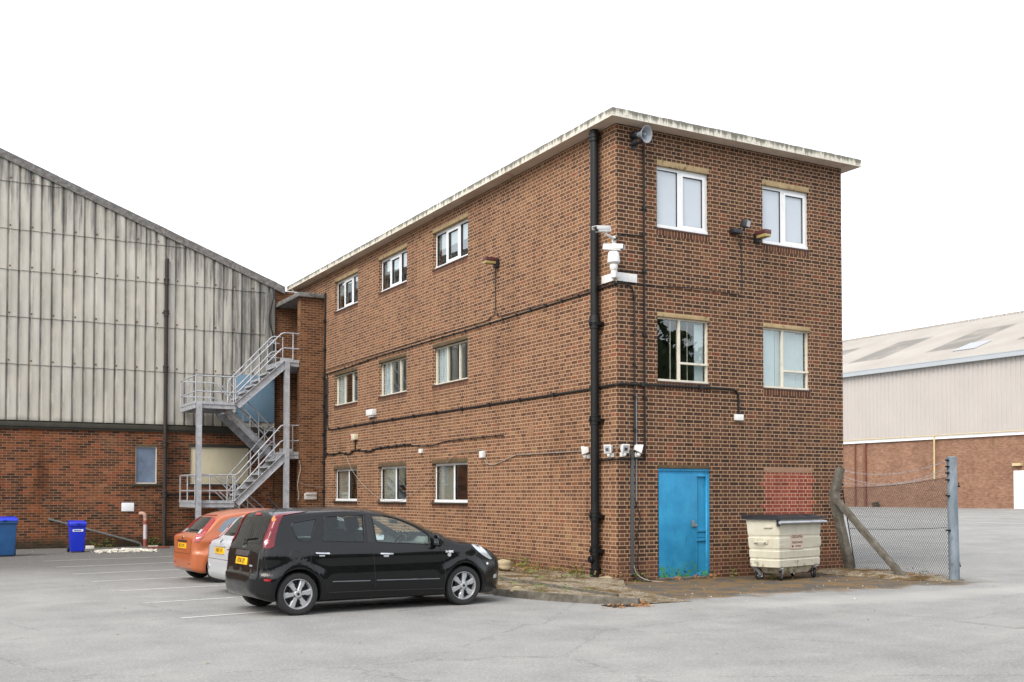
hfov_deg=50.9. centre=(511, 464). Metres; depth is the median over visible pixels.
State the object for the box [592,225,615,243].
security camera
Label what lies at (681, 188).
window
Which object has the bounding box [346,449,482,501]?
cable
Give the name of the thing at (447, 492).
window
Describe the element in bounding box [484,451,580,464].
cable
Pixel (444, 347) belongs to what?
window
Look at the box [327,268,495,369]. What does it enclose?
cable
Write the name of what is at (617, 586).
gravel strip
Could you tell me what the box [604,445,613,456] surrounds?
floodlight
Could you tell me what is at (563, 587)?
edging kerb
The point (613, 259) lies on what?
pan tilt camera
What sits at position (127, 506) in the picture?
blank sign
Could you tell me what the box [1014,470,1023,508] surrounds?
door
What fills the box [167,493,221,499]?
branch pipe
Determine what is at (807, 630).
ground
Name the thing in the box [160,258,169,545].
brown downpipe
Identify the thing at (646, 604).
dry leaves
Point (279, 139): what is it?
sky
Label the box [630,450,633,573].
cable trunking
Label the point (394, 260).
window
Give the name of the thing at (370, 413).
vent hood
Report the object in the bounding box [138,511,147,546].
soil pipe
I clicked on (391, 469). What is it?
window
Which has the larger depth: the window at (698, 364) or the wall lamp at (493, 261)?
the wall lamp at (493, 261)
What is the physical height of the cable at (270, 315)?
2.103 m
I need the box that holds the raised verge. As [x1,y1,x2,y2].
[497,579,627,597]
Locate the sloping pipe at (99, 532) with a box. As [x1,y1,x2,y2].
[48,518,141,546]
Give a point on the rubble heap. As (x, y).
(115, 550)
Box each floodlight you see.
[581,446,589,458]
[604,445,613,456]
[620,444,629,456]
[633,445,642,456]
[729,219,750,234]
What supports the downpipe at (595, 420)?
attached to the brick building
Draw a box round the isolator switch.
[349,434,357,439]
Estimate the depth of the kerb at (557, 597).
16.25 m
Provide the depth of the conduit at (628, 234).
20.16 m
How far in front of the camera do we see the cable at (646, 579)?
19.99 m
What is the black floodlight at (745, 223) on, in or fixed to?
attached to the brick building
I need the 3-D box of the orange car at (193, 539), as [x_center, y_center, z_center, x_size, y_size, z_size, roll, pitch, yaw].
[-4.672,1.523,21.142,3.644,1.362,1.615,1,-2,-33]
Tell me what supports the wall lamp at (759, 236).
attached to the brick building
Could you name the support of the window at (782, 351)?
in the brick building
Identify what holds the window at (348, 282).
in the brick building
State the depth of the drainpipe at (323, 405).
34.03 m
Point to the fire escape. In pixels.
(269, 467)
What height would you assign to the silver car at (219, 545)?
1.370 m
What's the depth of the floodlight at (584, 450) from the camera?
20.66 m
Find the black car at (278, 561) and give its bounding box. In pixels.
[225,496,498,615]
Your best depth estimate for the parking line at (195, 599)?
16.51 m
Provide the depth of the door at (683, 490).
20.68 m
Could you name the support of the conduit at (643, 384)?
attached to the brick building
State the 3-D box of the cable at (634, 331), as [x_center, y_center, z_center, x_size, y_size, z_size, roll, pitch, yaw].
[-1.822,-1.575,27.112,0.460,3.285,16.196,1,-2,-29]
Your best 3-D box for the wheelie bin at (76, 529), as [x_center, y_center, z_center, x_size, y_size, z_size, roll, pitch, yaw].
[-12.261,2.012,30.286,0.455,0.889,0.602,1,-2,-29]
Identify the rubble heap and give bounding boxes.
[91,548,159,553]
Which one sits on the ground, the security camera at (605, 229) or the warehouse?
the warehouse
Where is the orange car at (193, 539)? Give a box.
[173,508,274,582]
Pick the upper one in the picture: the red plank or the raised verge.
the red plank
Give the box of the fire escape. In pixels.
[179,332,298,519]
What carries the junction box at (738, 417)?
attached to the brick building
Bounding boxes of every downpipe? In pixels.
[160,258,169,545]
[588,129,604,576]
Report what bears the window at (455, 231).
in the brick building
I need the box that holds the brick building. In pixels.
[273,107,860,581]
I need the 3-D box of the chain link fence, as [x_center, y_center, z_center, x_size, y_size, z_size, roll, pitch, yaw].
[7.541,1.072,21.195,0.683,2.422,2.730,1,-2,-33]
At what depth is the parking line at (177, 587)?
18.63 m
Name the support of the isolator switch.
attached to the brick building
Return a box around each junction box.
[479,451,485,457]
[734,414,743,420]
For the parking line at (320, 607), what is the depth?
15.55 m
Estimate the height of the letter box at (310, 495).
0.220 m
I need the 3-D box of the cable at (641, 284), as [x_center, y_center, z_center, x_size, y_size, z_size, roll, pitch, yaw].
[2.124,-3.938,22.822,3.074,1.271,4.722,1,-2,-29]
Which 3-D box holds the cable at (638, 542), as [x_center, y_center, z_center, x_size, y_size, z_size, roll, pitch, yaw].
[2.471,1.420,20.123,0.355,1.493,0.052,0,-2,-9]
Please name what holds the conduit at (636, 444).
attached to the brick building
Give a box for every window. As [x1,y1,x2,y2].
[131,445,160,485]
[190,447,247,483]
[332,465,356,505]
[333,366,357,410]
[334,268,357,316]
[376,462,405,506]
[378,243,406,297]
[378,352,406,401]
[430,458,467,508]
[432,212,467,275]
[432,335,467,391]
[657,159,709,241]
[657,312,710,390]
[762,179,809,256]
[763,322,810,396]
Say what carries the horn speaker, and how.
attached to the brick building
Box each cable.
[269,288,274,350]
[297,460,300,498]
[324,378,410,457]
[325,282,635,457]
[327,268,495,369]
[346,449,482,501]
[411,434,502,446]
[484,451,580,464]
[496,235,742,315]
[632,574,651,581]
[634,566,662,581]
[635,501,652,580]
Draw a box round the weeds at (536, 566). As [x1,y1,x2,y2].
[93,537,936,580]
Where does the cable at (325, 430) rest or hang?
attached to the brick building
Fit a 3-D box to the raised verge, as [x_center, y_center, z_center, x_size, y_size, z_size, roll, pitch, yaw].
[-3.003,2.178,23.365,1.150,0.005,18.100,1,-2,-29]
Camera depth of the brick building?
22.25 m
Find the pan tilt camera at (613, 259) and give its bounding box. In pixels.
[602,243,636,283]
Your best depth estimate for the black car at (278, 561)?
14.98 m
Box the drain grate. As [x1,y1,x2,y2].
[601,604,636,607]
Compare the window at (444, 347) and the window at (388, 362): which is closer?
the window at (444, 347)
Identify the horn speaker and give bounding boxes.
[630,125,651,149]
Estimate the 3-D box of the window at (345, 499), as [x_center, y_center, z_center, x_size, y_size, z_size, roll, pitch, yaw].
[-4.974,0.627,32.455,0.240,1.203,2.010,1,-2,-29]
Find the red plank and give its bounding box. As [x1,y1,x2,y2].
[147,546,169,548]
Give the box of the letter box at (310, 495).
[304,492,316,498]
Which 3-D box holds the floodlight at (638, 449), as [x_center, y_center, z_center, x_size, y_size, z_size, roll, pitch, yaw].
[2.357,-0.265,20.087,0.165,0.228,0.178,0,-2,-9]
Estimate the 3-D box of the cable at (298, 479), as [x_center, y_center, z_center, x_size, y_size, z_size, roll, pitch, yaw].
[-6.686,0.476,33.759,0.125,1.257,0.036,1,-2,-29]
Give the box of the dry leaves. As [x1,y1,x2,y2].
[573,568,945,608]
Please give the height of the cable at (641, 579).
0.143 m
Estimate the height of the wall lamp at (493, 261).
0.215 m
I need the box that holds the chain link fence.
[829,456,963,580]
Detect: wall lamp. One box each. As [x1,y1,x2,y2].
[482,256,499,267]
[753,229,770,243]
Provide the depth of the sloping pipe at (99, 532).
33.00 m
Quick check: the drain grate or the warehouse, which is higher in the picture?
the warehouse
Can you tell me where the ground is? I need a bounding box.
[0,507,1023,681]
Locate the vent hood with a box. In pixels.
[366,409,375,417]
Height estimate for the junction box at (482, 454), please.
0.150 m
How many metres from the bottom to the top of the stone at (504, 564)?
0.242 m
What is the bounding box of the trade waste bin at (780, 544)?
[740,514,826,580]
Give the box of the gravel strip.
[498,566,687,602]
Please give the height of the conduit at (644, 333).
5.950 m
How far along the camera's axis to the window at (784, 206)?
22.21 m
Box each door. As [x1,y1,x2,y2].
[657,465,714,580]
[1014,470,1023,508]
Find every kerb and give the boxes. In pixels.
[481,588,639,605]
[498,576,618,595]
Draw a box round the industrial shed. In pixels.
[0,148,284,548]
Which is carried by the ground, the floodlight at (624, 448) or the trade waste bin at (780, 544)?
the trade waste bin at (780, 544)
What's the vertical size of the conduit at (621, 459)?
0.062 m
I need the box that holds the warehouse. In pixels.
[842,310,1023,508]
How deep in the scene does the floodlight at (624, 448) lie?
19.88 m
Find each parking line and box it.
[123,585,218,590]
[148,597,233,602]
[183,595,486,617]
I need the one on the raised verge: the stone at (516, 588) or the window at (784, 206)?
the stone at (516, 588)
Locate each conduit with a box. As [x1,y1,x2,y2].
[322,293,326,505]
[326,373,741,429]
[599,458,644,460]
[614,233,642,239]
[618,270,642,272]
[636,394,636,500]
[642,145,646,458]
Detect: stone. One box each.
[498,559,511,570]
[510,586,524,591]
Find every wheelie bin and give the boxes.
[0,516,17,555]
[67,520,86,551]
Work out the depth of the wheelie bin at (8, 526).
28.11 m
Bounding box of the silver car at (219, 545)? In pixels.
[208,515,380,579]
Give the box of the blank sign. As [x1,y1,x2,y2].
[121,503,133,510]
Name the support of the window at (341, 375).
in the brick building
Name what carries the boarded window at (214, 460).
in the industrial shed
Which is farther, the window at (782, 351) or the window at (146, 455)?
the window at (146, 455)
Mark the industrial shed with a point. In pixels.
(82, 290)
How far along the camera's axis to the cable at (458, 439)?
25.61 m
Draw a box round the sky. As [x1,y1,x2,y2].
[0,0,1023,447]
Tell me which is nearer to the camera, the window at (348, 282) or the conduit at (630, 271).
the conduit at (630, 271)
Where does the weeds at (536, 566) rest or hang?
on the ground

